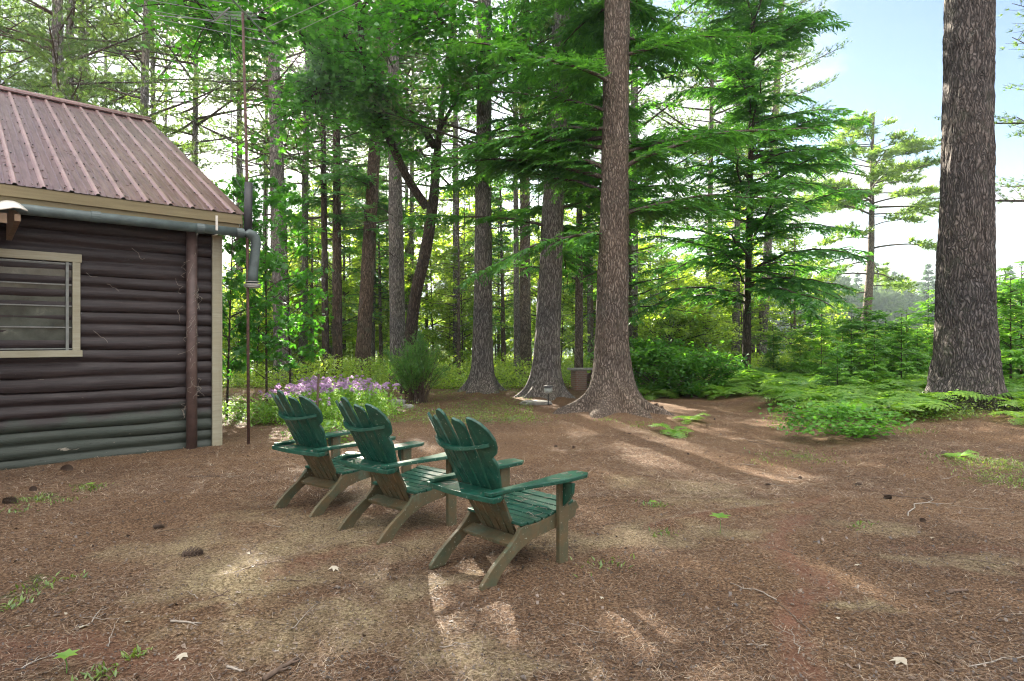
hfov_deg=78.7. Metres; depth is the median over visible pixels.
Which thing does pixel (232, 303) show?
sapling tree
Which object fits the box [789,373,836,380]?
fern
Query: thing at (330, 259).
sapling tree
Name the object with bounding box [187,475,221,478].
stick
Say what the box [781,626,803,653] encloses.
stick
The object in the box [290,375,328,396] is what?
phlox clump
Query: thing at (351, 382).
phlox clump
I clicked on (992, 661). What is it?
stick
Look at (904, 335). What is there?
hemlock seedling
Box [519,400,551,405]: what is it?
flat stone
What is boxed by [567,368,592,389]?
brick firepit
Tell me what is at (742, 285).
sapling tree
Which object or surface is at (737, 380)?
fern
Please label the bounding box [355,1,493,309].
pine tree
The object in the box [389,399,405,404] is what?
stone
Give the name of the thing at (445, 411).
moss plants
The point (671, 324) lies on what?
sapling tree
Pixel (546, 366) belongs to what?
pine tree
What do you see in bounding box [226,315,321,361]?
sapling tree
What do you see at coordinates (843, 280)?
broadleaf tree
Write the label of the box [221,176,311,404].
maple sapling
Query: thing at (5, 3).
pine tree
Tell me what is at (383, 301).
sapling tree
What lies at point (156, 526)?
pine cone
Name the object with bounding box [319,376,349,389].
phlox clump
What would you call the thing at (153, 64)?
pine tree
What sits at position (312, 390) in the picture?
phlox clump
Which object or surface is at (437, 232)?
sapling tree
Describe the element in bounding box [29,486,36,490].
pine cone
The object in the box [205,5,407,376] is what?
pine tree
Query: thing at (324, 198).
pine tree
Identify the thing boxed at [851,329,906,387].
hemlock seedling
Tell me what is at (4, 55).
pine tree
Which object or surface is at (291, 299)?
sapling tree
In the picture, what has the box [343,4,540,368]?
pine tree
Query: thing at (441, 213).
sapling tree
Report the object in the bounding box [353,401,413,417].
leafy plant
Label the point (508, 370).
undergrowth
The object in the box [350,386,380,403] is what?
phlox clump
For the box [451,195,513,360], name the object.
hemlock tree
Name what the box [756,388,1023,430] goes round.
ground cover
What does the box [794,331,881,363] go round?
sapling tree
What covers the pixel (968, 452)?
fern
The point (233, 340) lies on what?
sapling tree
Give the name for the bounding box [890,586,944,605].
stick
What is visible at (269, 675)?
stick
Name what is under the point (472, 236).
sapling tree
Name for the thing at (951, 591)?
stick
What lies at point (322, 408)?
phlox clump
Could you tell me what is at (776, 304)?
conifer tree
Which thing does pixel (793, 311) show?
conifer tree
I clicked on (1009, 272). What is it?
conifer tree
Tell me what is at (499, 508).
adirondack chair
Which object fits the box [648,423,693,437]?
fern
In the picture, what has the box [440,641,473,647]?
stick
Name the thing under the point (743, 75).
hemlock tree
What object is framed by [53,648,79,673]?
seedling
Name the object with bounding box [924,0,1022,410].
pine tree
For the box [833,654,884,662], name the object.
stick
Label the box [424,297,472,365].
sapling tree
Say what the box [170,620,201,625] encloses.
stick
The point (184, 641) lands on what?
litter bits
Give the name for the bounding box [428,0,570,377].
pine tree
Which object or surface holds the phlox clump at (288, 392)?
on the ground at (136, 528)
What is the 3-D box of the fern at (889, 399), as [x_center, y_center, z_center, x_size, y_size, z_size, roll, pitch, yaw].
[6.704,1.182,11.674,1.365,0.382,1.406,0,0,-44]
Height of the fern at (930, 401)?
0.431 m
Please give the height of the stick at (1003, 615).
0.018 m
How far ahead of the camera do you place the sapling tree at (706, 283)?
23.83 m
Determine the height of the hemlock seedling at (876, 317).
2.882 m
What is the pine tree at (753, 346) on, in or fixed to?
on the ground at (136, 528)
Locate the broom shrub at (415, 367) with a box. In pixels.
[375,329,458,403]
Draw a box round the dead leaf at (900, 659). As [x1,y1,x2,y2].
[889,657,906,663]
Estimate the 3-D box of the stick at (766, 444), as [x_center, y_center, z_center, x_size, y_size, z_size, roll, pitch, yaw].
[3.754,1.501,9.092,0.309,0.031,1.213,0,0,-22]
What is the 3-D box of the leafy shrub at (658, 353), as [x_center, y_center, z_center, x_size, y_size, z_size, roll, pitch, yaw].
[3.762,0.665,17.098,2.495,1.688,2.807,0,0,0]
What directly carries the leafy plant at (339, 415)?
on the ground at (136, 528)
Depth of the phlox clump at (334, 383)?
12.91 m
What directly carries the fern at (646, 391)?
on the ground at (136, 528)
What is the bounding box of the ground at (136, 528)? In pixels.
[0,346,1023,680]
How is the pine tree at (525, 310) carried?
on the ground at (136, 528)
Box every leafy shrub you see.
[592,328,693,380]
[629,340,699,394]
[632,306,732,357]
[638,344,720,397]
[676,339,751,386]
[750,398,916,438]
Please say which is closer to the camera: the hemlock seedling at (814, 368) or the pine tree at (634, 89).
the hemlock seedling at (814, 368)
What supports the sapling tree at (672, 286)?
on the ground at (136, 528)
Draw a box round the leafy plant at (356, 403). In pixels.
[330,399,380,415]
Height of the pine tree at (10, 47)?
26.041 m
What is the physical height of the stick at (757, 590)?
0.030 m
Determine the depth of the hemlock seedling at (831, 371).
12.96 m
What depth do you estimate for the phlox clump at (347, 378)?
14.07 m
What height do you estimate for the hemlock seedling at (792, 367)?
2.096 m
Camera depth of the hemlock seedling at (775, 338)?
19.85 m
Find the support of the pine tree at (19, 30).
on the ground at (136, 528)
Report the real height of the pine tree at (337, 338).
19.210 m
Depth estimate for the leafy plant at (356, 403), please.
12.32 m
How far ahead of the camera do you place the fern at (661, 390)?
16.19 m
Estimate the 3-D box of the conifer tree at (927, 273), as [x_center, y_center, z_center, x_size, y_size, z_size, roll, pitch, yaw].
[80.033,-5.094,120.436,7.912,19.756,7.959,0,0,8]
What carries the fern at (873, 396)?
on the ground at (136, 528)
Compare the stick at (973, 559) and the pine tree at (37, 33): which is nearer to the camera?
the stick at (973, 559)
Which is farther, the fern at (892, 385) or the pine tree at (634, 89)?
the pine tree at (634, 89)
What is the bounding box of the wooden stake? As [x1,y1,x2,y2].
[316,374,319,406]
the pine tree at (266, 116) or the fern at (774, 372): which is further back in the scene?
the pine tree at (266, 116)
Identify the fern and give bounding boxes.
[637,387,669,399]
[645,387,680,398]
[648,387,686,398]
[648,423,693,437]
[672,413,708,423]
[697,388,728,397]
[700,385,750,393]
[702,387,753,399]
[718,372,758,384]
[719,367,807,390]
[724,372,803,388]
[725,378,760,390]
[727,382,754,390]
[733,369,804,393]
[748,389,770,396]
[753,383,843,405]
[758,369,822,382]
[760,378,805,398]
[760,378,827,393]
[765,375,815,401]
[766,377,875,400]
[772,394,846,411]
[777,385,889,402]
[781,381,825,389]
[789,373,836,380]
[796,390,891,415]
[797,379,876,390]
[798,392,878,405]
[811,401,891,422]
[840,395,907,407]
[849,378,912,390]
[852,382,908,391]
[853,387,906,397]
[862,394,964,419]
[864,393,906,397]
[868,378,926,392]
[873,377,925,392]
[873,395,949,413]
[875,389,994,401]
[893,378,914,390]
[898,372,927,379]
[902,379,926,385]
[941,449,979,459]
[978,396,1023,410]
[989,410,1023,424]
[998,392,1023,406]
[1004,372,1023,389]
[1005,378,1023,384]
[1005,383,1023,391]
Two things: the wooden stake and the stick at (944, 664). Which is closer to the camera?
the stick at (944, 664)
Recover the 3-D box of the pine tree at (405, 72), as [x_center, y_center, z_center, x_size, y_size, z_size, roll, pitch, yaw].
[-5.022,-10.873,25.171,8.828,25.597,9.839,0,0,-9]
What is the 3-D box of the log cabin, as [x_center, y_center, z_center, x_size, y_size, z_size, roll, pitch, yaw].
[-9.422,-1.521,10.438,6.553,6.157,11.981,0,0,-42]
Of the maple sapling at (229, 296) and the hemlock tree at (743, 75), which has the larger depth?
the hemlock tree at (743, 75)
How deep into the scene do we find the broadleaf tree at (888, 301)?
109.83 m
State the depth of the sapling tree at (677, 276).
37.42 m
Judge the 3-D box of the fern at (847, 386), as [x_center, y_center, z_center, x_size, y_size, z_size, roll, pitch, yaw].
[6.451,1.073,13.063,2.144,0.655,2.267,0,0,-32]
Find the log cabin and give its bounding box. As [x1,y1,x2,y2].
[0,85,260,470]
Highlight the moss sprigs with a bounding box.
[0,387,1023,680]
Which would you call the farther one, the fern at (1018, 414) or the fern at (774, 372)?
the fern at (774, 372)
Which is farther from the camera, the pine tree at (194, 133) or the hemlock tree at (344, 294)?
the hemlock tree at (344, 294)
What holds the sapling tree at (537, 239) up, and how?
on the ground at (136, 528)
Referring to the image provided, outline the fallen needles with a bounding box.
[0,384,1023,680]
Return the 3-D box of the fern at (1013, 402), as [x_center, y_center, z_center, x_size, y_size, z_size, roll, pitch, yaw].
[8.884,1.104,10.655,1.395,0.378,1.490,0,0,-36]
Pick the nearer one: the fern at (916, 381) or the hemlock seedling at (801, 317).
the fern at (916, 381)
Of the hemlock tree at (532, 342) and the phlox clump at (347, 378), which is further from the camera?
the hemlock tree at (532, 342)
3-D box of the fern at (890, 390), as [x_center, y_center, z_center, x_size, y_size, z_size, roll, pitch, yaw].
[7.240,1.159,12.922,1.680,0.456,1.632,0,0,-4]
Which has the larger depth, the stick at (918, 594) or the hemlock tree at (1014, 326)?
the hemlock tree at (1014, 326)
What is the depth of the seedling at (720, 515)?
4.86 m
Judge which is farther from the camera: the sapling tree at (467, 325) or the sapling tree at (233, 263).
the sapling tree at (233, 263)
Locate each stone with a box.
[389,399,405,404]
[402,404,413,407]
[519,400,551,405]
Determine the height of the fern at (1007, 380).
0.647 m
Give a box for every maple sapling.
[210,173,280,417]
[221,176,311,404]
[241,189,334,382]
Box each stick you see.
[21,650,61,667]
[86,607,108,624]
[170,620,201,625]
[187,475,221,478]
[206,587,241,608]
[226,665,242,671]
[236,559,290,571]
[262,656,301,680]
[267,577,305,580]
[292,603,325,627]
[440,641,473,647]
[621,601,671,607]
[725,614,749,628]
[730,582,776,599]
[739,438,792,450]
[772,598,812,634]
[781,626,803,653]
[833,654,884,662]
[882,494,938,499]
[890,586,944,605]
[907,496,952,515]
[926,655,960,671]
[934,555,1006,564]
[946,587,968,593]
[968,648,1023,666]
[988,613,1019,621]
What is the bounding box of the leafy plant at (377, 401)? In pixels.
[348,396,402,411]
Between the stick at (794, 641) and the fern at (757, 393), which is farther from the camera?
the fern at (757, 393)
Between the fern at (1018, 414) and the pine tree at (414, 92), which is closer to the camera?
the fern at (1018, 414)
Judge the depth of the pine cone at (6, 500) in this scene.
5.69 m
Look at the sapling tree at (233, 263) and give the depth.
37.80 m
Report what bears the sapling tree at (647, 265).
on the ground at (136, 528)
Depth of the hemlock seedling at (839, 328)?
21.00 m
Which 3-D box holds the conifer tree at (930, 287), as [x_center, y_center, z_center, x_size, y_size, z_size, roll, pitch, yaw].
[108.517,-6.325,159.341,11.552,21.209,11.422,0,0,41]
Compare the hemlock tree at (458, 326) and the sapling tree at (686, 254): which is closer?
the hemlock tree at (458, 326)
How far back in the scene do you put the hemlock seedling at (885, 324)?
17.96 m
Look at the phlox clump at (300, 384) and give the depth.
12.43 m
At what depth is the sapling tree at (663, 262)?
28.29 m
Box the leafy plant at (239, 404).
[227,400,277,417]
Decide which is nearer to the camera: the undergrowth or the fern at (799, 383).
the fern at (799, 383)
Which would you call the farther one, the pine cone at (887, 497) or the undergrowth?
the undergrowth
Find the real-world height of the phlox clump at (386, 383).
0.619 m
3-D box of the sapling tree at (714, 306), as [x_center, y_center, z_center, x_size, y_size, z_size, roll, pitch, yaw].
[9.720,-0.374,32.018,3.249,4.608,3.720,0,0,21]
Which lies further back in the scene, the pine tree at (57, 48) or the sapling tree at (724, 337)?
the sapling tree at (724, 337)
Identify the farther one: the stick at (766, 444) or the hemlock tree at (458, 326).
the hemlock tree at (458, 326)
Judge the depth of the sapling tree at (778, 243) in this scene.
29.62 m
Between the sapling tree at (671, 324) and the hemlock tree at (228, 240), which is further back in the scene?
the hemlock tree at (228, 240)
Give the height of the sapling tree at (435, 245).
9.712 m
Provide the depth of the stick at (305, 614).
3.42 m
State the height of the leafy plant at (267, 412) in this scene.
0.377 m
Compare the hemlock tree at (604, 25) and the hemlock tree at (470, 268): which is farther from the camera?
the hemlock tree at (470, 268)
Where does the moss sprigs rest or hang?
on the ground at (136, 528)
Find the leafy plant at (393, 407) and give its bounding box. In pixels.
[381,402,404,415]
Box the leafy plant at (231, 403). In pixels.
[222,399,242,412]
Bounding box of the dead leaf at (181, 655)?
[173,652,187,660]
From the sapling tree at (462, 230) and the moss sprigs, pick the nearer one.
the moss sprigs
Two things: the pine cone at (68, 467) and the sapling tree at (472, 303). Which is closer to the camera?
the pine cone at (68, 467)
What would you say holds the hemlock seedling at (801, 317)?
on the ground at (136, 528)
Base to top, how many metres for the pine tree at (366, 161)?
24.512 m
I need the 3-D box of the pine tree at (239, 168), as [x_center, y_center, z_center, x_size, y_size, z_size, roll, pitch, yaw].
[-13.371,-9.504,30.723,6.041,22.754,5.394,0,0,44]
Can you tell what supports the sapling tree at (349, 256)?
on the ground at (136, 528)
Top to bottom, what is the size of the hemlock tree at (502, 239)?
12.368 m
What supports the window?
in the log cabin
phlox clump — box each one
[229,384,323,426]
[251,383,314,416]
[251,387,326,420]
[265,390,328,415]
[270,380,343,410]
[270,381,351,419]
[276,382,336,407]
[289,378,352,407]
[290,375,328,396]
[294,384,337,414]
[304,381,370,417]
[309,397,343,425]
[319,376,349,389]
[321,381,362,404]
[322,374,376,392]
[324,378,384,404]
[331,381,378,406]
[337,377,383,401]
[342,388,393,406]
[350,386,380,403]
[352,382,414,414]
[354,381,402,406]
[359,382,396,403]
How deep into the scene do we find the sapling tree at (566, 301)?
32.87 m
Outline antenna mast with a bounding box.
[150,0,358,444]
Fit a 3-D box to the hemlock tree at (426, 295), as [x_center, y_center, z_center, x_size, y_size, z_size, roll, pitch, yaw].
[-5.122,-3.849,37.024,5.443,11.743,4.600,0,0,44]
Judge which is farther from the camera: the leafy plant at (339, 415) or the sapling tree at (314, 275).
the sapling tree at (314, 275)
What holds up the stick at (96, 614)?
on the ground at (136, 528)
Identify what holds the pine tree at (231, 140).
on the ground at (136, 528)
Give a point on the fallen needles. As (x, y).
(392, 609)
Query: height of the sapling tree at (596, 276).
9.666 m
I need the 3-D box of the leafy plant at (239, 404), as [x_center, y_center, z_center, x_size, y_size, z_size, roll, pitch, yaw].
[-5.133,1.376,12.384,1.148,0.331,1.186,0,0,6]
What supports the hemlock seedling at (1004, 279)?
on the ground at (136, 528)
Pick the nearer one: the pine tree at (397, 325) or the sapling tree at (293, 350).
the pine tree at (397, 325)
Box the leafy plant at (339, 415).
[320,408,368,425]
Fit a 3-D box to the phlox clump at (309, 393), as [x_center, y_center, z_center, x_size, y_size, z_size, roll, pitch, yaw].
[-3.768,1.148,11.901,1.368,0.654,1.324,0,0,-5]
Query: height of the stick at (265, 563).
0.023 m
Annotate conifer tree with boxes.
[755,252,792,356]
[768,255,796,352]
[769,261,820,352]
[853,272,864,289]
[914,281,927,309]
[917,263,935,328]
[925,275,935,298]
[999,265,1016,310]
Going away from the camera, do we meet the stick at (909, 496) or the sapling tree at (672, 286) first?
the stick at (909, 496)
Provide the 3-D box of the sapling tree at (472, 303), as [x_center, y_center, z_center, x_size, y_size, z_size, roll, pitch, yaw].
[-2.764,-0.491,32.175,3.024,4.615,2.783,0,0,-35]
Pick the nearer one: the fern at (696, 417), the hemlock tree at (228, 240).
the fern at (696, 417)
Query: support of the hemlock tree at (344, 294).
on the ground at (136, 528)
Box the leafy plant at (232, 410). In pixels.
[222,400,261,420]
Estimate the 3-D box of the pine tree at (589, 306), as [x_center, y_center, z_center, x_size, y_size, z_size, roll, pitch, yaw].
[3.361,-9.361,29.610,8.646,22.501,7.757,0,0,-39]
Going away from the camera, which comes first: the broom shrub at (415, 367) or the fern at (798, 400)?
the fern at (798, 400)
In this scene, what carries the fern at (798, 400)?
on the ground at (136, 528)
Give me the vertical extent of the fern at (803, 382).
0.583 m
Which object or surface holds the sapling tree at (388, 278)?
on the ground at (136, 528)
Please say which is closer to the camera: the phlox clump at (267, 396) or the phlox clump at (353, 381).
the phlox clump at (267, 396)
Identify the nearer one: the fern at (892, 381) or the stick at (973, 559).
the stick at (973, 559)
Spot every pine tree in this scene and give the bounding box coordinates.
[0,0,51,93]
[0,0,51,93]
[0,0,94,103]
[0,0,191,153]
[0,0,211,147]
[0,0,221,174]
[1,0,48,92]
[1,0,168,100]
[18,1,101,78]
[32,0,252,160]
[40,0,171,120]
[47,0,240,148]
[90,0,301,285]
[105,17,234,191]
[166,0,373,383]
[177,1,364,367]
[179,1,301,358]
[185,5,344,285]
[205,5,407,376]
[255,4,424,358]
[261,4,403,378]
[265,0,376,379]
[268,8,403,280]
[287,0,455,370]
[289,0,493,275]
[318,0,431,377]
[328,0,474,386]
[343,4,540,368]
[346,37,472,311]
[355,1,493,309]
[366,0,595,393]
[400,0,710,400]
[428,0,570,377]
[469,0,572,376]
[506,0,669,370]
[536,0,747,350]
[634,0,817,375]
[642,1,836,356]
[688,1,815,357]
[698,0,852,363]
[784,107,941,353]
[920,0,1023,204]
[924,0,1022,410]
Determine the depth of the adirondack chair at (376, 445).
4.88 m
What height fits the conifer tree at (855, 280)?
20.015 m
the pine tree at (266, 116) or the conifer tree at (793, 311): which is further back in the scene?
the conifer tree at (793, 311)
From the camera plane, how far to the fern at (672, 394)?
16.20 m
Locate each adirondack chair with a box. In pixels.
[271,390,395,517]
[335,396,457,544]
[427,408,587,590]
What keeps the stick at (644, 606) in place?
on the ground at (136, 528)
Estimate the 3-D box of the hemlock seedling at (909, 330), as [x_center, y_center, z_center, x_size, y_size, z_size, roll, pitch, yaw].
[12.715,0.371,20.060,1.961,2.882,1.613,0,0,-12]
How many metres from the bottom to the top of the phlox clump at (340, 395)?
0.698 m
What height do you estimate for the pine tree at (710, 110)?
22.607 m
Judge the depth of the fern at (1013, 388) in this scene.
12.57 m
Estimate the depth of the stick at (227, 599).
3.58 m
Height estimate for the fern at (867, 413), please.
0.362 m
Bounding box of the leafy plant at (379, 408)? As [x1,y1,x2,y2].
[351,402,401,416]
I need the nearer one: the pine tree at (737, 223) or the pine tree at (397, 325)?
the pine tree at (397, 325)
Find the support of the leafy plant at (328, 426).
on the ground at (136, 528)
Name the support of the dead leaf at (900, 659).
on the ground at (136, 528)
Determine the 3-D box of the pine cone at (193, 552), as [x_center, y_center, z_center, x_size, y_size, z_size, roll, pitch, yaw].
[-2.210,1.473,4.313,0.132,0.101,0.101,7,-5,-38]
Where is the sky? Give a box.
[1,0,1023,326]
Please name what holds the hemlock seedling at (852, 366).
on the ground at (136, 528)
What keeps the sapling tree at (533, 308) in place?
on the ground at (136, 528)
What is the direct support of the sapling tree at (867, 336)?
on the ground at (136, 528)
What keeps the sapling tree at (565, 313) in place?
on the ground at (136, 528)
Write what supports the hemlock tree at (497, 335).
on the ground at (136, 528)
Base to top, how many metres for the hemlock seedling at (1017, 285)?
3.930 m
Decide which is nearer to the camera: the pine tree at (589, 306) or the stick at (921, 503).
the stick at (921, 503)
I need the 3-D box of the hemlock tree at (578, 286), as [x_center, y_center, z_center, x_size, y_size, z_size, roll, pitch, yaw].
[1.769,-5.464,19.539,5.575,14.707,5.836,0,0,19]
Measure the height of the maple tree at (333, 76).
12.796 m
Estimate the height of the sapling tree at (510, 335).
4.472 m
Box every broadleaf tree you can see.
[811,273,863,337]
[849,281,911,333]
[872,286,927,329]
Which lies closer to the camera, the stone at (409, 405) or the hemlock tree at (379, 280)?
the stone at (409, 405)
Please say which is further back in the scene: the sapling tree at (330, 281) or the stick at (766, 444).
the sapling tree at (330, 281)
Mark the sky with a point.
(892, 64)
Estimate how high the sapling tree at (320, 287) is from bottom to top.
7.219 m
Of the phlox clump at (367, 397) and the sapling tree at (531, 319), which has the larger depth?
the sapling tree at (531, 319)
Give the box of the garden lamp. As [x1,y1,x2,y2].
[543,385,552,404]
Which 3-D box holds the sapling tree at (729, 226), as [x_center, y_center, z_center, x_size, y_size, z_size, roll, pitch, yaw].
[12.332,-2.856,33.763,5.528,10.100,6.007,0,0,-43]
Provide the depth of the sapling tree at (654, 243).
35.53 m
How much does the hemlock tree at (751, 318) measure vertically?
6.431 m
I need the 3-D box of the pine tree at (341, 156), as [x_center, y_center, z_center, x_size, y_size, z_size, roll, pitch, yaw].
[-10.326,-9.211,37.048,8.217,22.200,7.372,0,0,11]
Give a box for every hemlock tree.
[222,164,258,283]
[290,211,344,372]
[313,157,360,351]
[342,162,420,371]
[347,174,416,353]
[382,176,444,350]
[413,0,842,417]
[426,189,494,374]
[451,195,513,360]
[460,122,536,370]
[473,191,531,363]
[492,0,659,367]
[496,181,570,354]
[561,0,702,338]
[568,213,596,367]
[628,0,879,374]
[644,200,678,309]
[719,230,777,352]
[761,236,809,364]
[998,256,1023,345]
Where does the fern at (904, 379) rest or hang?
on the ground at (136, 528)
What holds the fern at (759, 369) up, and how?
on the ground at (136, 528)
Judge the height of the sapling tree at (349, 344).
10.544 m
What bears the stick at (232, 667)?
on the ground at (136, 528)
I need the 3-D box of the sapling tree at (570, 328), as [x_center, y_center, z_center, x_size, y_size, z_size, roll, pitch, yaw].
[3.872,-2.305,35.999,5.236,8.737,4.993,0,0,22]
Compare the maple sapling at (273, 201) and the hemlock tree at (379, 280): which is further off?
the hemlock tree at (379, 280)
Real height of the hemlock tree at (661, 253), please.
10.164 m
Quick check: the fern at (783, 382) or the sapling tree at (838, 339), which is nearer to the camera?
the fern at (783, 382)
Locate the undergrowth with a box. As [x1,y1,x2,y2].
[222,348,832,389]
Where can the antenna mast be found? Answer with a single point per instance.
(248, 196)
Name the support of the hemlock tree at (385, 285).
on the ground at (136, 528)
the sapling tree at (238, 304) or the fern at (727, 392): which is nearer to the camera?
the fern at (727, 392)
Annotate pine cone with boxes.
[2,496,17,504]
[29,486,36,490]
[61,464,72,470]
[153,524,164,528]
[181,546,202,557]
[883,495,891,498]
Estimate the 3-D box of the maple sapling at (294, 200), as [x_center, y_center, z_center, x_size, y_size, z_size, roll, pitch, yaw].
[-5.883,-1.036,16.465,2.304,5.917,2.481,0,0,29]
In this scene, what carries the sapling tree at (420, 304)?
on the ground at (136, 528)
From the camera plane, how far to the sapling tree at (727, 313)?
34.14 m
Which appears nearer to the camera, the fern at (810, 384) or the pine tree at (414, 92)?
the fern at (810, 384)
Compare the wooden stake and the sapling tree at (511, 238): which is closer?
the wooden stake
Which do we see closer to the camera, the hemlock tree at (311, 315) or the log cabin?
the log cabin
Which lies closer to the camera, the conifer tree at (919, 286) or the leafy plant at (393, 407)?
the leafy plant at (393, 407)
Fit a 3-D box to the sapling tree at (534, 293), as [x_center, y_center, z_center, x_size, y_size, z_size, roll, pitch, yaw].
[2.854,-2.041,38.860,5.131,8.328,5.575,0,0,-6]
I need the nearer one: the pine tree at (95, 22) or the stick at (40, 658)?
the stick at (40, 658)
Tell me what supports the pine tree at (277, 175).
on the ground at (136, 528)
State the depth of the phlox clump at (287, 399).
11.64 m
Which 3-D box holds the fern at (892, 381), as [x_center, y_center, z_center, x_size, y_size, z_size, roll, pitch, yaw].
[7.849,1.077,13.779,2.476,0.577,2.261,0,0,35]
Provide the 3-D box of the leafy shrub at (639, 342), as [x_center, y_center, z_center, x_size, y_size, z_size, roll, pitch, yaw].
[3.986,0.498,19.642,3.368,2.026,2.994,0,0,-22]
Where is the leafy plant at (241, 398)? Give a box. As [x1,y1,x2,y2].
[222,394,255,403]
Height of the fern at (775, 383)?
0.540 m
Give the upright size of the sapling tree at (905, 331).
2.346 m
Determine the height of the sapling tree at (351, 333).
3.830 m
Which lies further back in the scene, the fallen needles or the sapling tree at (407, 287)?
the sapling tree at (407, 287)
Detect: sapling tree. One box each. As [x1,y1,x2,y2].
[222,249,250,323]
[222,256,296,377]
[222,289,270,375]
[222,301,269,352]
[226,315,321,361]
[235,246,318,361]
[268,208,359,357]
[268,236,357,329]
[269,178,406,349]
[290,293,346,361]
[291,244,354,356]
[297,252,344,353]
[308,195,385,352]
[308,204,386,355]
[308,259,357,351]
[309,304,356,356]
[320,259,389,355]
[330,225,388,342]
[347,286,389,363]
[353,266,422,359]
[358,244,437,330]
[376,206,462,355]
[376,244,442,341]
[381,212,471,350]
[404,190,496,363]
[405,186,530,353]
[418,246,508,372]
[423,250,500,361]
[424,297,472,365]
[430,287,473,357]
[435,203,519,341]
[438,205,513,338]
[465,190,538,342]
[465,292,513,362]
[493,229,574,355]
[505,276,536,350]
[506,216,584,348]
[510,241,574,340]
[530,241,593,347]
[531,266,597,352]
[531,275,594,365]
[534,203,599,350]
[564,211,660,352]
[571,197,657,334]
[636,304,733,349]
[638,220,704,322]
[638,227,653,297]
[638,249,701,340]
[639,274,675,320]
[648,259,698,301]
[655,260,717,345]
[665,322,756,360]
[667,260,739,369]
[677,253,712,304]
[680,291,731,353]
[681,190,790,347]
[695,271,772,357]
[704,248,767,349]
[712,257,781,365]
[713,260,796,359]
[740,232,849,350]
[741,305,796,356]
[777,335,862,365]
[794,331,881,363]
[831,330,892,355]
[876,326,931,363]
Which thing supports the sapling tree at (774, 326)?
on the ground at (136, 528)
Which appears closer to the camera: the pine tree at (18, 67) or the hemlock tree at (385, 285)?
the pine tree at (18, 67)
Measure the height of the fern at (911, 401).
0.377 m
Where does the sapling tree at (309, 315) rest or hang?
on the ground at (136, 528)
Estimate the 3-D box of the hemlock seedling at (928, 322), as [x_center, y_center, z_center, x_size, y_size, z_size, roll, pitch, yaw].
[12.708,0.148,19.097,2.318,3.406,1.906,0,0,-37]
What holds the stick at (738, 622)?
on the ground at (136, 528)
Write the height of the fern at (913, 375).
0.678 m
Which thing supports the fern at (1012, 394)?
on the ground at (136, 528)
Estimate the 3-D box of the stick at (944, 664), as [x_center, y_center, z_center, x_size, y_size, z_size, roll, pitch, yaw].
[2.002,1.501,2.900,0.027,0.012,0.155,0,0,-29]
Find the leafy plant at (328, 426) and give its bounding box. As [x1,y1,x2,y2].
[261,418,353,444]
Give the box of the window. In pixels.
[0,248,82,357]
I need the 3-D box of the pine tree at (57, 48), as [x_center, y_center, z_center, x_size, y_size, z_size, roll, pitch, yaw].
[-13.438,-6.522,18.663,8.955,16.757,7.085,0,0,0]
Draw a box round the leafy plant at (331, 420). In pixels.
[282,418,351,441]
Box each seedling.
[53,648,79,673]
[710,512,729,529]
[752,328,788,371]
[778,290,843,365]
[779,328,817,373]
[796,319,843,373]
[812,308,875,379]
[812,341,860,392]
[817,309,867,360]
[826,297,905,376]
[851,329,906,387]
[860,312,906,370]
[873,310,930,379]
[889,307,926,367]
[894,326,932,376]
[900,289,934,370]
[996,267,1023,365]
[997,261,1023,374]
[997,273,1023,391]
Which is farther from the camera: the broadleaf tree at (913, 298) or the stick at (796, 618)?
the broadleaf tree at (913, 298)
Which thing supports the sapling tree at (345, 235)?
on the ground at (136, 528)
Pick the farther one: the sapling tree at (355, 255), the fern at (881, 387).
the sapling tree at (355, 255)
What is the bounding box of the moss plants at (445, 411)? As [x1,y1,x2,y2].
[222,384,533,425]
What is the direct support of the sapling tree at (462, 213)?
on the ground at (136, 528)
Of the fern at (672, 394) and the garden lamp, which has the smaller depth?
the garden lamp
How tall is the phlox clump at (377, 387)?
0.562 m
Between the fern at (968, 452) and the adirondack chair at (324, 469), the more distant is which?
the fern at (968, 452)
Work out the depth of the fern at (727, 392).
15.74 m
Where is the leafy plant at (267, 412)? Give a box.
[235,403,284,425]
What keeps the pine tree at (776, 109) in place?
on the ground at (136, 528)
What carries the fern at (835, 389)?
on the ground at (136, 528)
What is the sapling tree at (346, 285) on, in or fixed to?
on the ground at (136, 528)
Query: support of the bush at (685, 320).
on the ground at (136, 528)
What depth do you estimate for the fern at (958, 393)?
11.12 m
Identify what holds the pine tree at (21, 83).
on the ground at (136, 528)
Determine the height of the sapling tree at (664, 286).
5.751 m
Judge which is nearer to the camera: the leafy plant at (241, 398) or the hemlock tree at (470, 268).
the leafy plant at (241, 398)
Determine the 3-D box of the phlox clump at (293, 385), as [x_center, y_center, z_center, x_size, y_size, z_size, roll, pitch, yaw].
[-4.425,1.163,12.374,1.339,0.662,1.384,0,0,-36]
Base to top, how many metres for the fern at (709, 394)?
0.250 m
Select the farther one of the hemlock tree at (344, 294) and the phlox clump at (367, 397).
the hemlock tree at (344, 294)
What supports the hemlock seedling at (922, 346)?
on the ground at (136, 528)
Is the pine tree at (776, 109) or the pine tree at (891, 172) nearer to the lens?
the pine tree at (776, 109)
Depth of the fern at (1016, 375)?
13.67 m
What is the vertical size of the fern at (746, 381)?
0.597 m
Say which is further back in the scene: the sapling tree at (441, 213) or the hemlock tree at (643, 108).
the sapling tree at (441, 213)
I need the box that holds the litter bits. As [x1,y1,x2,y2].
[0,401,1023,680]
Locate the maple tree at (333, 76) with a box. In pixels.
[95,0,556,393]
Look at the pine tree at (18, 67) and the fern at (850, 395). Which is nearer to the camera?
the fern at (850, 395)

